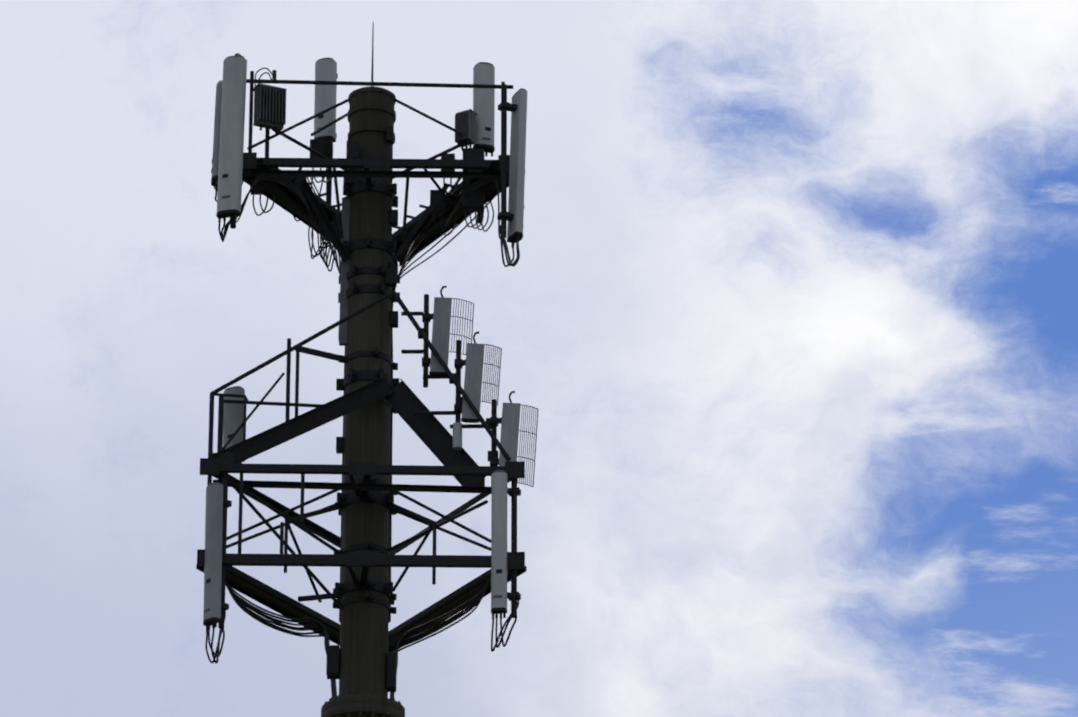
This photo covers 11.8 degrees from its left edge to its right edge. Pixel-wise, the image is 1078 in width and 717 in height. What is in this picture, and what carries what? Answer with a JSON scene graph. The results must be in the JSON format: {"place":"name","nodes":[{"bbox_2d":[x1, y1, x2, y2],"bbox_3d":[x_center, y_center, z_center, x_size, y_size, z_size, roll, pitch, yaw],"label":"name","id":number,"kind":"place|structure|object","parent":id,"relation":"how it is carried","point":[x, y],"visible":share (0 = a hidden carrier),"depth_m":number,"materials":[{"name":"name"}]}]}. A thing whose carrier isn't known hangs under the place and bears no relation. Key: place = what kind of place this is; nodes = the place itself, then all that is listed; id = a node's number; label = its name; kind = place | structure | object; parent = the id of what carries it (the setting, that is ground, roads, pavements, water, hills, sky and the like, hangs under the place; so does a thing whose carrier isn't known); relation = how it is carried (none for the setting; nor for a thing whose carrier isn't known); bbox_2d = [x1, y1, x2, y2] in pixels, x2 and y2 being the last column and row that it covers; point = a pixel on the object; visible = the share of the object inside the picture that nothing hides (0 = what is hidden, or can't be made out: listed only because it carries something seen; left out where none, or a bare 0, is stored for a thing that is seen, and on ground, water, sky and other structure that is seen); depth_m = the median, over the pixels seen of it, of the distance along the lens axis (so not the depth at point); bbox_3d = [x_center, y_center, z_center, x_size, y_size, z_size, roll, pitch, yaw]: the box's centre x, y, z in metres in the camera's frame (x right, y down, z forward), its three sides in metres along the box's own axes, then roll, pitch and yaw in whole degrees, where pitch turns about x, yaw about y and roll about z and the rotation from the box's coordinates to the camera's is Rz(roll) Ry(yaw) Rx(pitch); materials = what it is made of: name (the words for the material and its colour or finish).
{"place":"outdoors","nodes":[
{"label":"outdoors","id":0,"kind":"place"},
{"bbox_2d":[0,0,1077,716],"label":"sky","id":1,"kind":"structure","parent":0,"point":[787,312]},
{"label":"ground","id":2,"kind":"structure","parent":0,"visible":0},
{"bbox_2d":[321,86,404,716],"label":"pole","id":3,"kind":"object","parent":2,"relation":"on","point":[363,691],"visible":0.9,"depth_m":59.37,"materials":[{"name":"metal"}]},
{"bbox_2d":[196,22,526,651],"bbox_3d":[-1.952,-0.398,60.574,3.678,7.537,2.912,0,-24,1],"label":"steelwork","id":4,"kind":"object","parent":3,"relation":"attached to","point":[432,433],"visible":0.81,"depth_m":59.08,"materials":[{"name":"metal"}]},
{"bbox_2d":[203,53,538,691],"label":"antennas","id":5,"kind":"object","parent":4,"relation":"attached to","point":[475,126],"visible":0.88,"depth_m":59.71,"materials":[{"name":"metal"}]},
{"bbox_2d":[205,67,519,698],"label":"cables","id":6,"kind":"object","parent":3,"relation":"attached to","point":[267,619],"visible":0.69,"depth_m":59.54,"materials":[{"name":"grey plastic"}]}
]}

